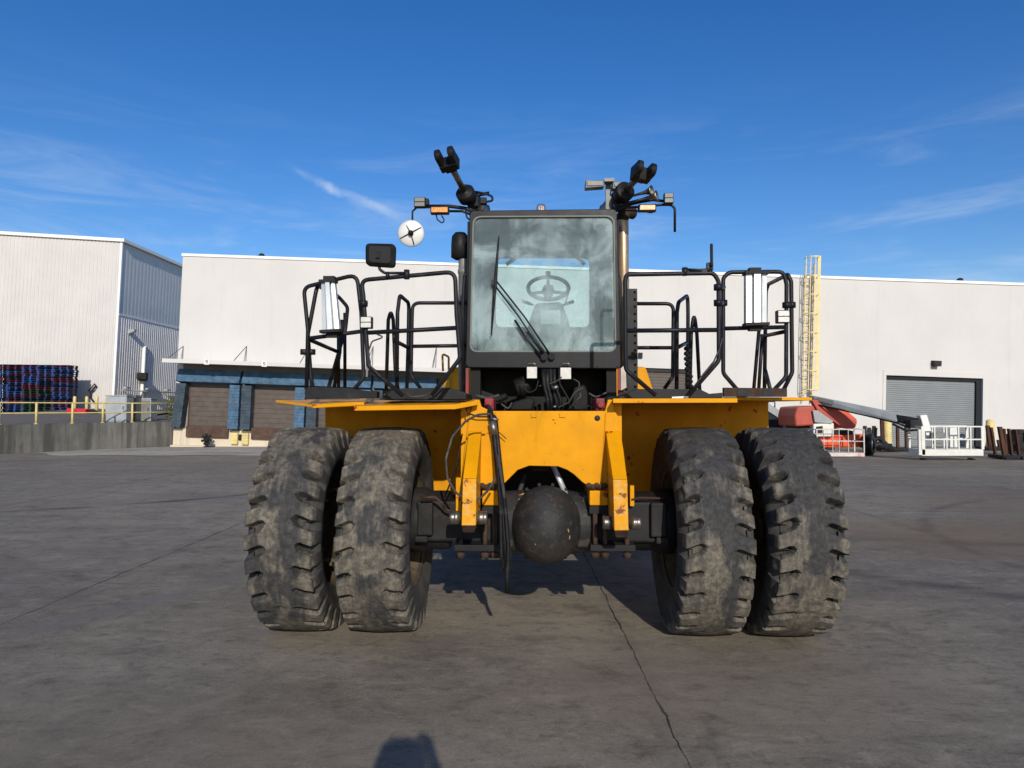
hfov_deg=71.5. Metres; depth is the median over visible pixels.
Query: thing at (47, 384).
plastic pallet
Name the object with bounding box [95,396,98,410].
bollard
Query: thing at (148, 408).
utility cabinet
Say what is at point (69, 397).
plastic pallet
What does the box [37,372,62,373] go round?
plastic pallet
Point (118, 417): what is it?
utility cabinet
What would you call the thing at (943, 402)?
roller door
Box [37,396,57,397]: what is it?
plastic pallet
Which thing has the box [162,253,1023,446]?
warehouse
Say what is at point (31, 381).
plastic pallet
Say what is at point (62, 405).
plastic pallet
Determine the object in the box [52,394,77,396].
plastic pallet
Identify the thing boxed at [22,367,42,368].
plastic pallet
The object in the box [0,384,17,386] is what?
plastic pallet
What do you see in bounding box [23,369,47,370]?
plastic pallet
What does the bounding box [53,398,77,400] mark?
plastic pallet
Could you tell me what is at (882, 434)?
stake rack
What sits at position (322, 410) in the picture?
dock door
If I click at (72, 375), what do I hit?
plastic pallet
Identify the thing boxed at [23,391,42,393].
plastic pallet
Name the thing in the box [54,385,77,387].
plastic pallet
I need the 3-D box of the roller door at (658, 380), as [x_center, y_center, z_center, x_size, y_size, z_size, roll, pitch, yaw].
[7.611,1.162,38.177,3.338,3.771,0.011,2,-2,0]
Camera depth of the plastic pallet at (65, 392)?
47.45 m
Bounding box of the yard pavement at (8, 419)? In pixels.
[0,408,170,424]
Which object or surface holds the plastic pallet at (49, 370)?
on the plastic pallet at (48, 373)
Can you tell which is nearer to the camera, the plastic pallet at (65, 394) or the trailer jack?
the trailer jack
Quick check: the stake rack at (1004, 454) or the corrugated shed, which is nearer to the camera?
the stake rack at (1004, 454)
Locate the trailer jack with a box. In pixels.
[201,433,214,446]
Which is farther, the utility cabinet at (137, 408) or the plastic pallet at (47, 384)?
the plastic pallet at (47, 384)
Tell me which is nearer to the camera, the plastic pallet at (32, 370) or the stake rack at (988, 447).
the stake rack at (988, 447)
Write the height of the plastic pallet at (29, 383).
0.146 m
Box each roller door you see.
[647,372,685,388]
[886,379,974,445]
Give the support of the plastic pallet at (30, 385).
on the plastic pallet at (31, 388)
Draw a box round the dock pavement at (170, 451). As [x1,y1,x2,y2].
[36,447,266,455]
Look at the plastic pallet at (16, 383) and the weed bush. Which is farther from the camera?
the plastic pallet at (16, 383)
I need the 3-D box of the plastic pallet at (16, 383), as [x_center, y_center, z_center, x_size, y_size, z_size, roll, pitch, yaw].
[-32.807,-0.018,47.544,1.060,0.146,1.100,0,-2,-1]
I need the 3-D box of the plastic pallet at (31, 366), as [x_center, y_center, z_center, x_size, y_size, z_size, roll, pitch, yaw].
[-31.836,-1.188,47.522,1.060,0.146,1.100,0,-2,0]
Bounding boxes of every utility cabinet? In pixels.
[105,395,134,421]
[131,395,142,421]
[141,398,157,420]
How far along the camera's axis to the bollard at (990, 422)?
36.20 m
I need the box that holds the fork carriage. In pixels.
[860,426,899,451]
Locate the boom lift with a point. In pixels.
(822, 413)
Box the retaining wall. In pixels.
[0,422,175,453]
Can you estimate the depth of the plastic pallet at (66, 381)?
47.49 m
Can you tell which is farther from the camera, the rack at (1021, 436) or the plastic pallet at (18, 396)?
the plastic pallet at (18, 396)
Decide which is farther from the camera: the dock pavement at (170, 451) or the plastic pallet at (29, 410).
the plastic pallet at (29, 410)
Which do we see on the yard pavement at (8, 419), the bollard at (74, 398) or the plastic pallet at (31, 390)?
the bollard at (74, 398)
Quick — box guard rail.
[0,402,173,424]
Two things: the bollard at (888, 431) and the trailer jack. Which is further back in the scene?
the trailer jack
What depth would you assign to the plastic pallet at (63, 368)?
47.09 m
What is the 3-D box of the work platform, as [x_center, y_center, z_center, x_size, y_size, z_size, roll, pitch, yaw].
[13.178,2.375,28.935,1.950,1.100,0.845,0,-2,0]
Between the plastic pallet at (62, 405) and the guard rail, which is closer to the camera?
the guard rail
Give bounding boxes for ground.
[0,446,1023,767]
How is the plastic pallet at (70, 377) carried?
on the plastic pallet at (63, 379)
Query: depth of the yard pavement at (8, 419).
38.17 m
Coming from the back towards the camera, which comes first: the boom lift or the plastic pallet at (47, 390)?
the plastic pallet at (47, 390)
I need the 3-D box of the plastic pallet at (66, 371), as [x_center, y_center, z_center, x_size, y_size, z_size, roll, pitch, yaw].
[-29.829,-0.866,47.581,1.060,0.146,1.100,0,-2,0]
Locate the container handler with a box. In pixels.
[243,146,850,635]
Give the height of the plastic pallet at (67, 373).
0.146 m
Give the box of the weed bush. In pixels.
[163,394,174,421]
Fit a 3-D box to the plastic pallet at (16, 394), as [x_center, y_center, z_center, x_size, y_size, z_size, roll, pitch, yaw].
[-32.829,0.717,47.460,1.060,0.146,1.100,0,-2,-1]
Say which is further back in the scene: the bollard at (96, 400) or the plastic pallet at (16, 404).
the plastic pallet at (16, 404)
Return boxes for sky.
[0,0,1023,282]
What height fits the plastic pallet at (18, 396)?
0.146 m
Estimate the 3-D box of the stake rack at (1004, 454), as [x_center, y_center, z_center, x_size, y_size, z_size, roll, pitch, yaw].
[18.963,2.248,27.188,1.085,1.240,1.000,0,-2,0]
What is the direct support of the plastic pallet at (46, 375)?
on the plastic pallet
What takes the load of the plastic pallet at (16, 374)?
on the plastic pallet
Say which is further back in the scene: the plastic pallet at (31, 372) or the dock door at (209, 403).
the plastic pallet at (31, 372)
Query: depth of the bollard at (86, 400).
46.41 m
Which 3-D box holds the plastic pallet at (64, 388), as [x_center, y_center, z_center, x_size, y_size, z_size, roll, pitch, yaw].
[-29.842,0.311,47.500,1.060,0.146,1.100,0,-2,1]
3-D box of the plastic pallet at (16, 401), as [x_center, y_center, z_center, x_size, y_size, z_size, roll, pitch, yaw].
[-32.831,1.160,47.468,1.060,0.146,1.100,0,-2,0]
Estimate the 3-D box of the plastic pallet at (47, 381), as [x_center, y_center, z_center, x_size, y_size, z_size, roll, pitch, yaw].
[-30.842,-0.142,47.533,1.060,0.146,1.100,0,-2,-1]
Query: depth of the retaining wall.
34.20 m
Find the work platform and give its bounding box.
[808,429,864,456]
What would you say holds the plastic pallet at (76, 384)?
on the plastic pallet at (72, 386)
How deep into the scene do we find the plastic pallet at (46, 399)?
46.91 m
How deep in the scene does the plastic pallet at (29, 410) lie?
46.91 m
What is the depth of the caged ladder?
37.37 m
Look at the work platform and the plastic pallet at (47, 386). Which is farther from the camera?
the plastic pallet at (47, 386)
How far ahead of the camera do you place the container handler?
5.43 m
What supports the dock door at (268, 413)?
in the warehouse
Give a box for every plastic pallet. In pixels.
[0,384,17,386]
[6,391,32,392]
[6,393,32,395]
[6,400,32,401]
[7,396,32,397]
[8,364,26,366]
[8,373,27,375]
[8,382,27,384]
[8,403,27,404]
[21,382,41,384]
[21,385,41,386]
[21,409,41,411]
[22,365,41,366]
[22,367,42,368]
[22,371,41,373]
[22,378,41,379]
[22,380,42,382]
[22,387,42,388]
[22,389,42,390]
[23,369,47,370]
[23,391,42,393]
[36,389,56,391]
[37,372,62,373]
[37,374,57,375]
[37,380,57,382]
[37,383,62,384]
[37,385,62,386]
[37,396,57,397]
[37,398,56,400]
[38,369,57,371]
[51,405,76,406]
[52,367,77,369]
[52,376,76,378]
[52,378,77,380]
[52,387,77,389]
[52,390,76,391]
[52,392,77,393]
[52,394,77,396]
[52,407,77,409]
[53,365,77,367]
[53,370,78,372]
[53,374,77,376]
[53,381,77,382]
[53,383,77,385]
[53,396,78,398]
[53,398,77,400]
[54,372,77,374]
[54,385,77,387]
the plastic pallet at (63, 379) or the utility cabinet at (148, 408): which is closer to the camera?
the utility cabinet at (148, 408)
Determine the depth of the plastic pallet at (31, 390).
46.94 m
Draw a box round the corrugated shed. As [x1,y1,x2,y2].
[0,231,182,408]
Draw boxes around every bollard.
[73,396,76,407]
[85,396,88,408]
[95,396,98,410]
[884,421,892,445]
[985,419,994,445]
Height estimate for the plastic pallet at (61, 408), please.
0.146 m
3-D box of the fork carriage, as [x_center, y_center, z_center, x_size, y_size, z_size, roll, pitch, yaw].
[17.229,2.582,33.229,1.550,1.240,0.902,0,-2,0]
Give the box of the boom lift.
[778,396,983,459]
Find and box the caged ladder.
[801,255,820,401]
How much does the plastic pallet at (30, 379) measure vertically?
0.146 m
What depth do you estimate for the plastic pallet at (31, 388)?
47.41 m
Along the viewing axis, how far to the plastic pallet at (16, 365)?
47.04 m
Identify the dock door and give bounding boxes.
[189,384,232,426]
[254,386,294,428]
[318,389,360,426]
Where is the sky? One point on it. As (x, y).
(869, 138)
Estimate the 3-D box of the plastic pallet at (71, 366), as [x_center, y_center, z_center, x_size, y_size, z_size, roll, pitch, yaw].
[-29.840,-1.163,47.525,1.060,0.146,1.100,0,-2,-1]
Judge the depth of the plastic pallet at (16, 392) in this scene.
46.92 m
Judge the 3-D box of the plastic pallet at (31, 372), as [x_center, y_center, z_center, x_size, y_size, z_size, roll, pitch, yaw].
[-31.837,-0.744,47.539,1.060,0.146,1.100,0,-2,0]
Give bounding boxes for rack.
[880,420,908,451]
[975,425,1000,450]
[988,427,1023,459]
[1006,429,1023,454]
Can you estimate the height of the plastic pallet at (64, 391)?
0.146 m

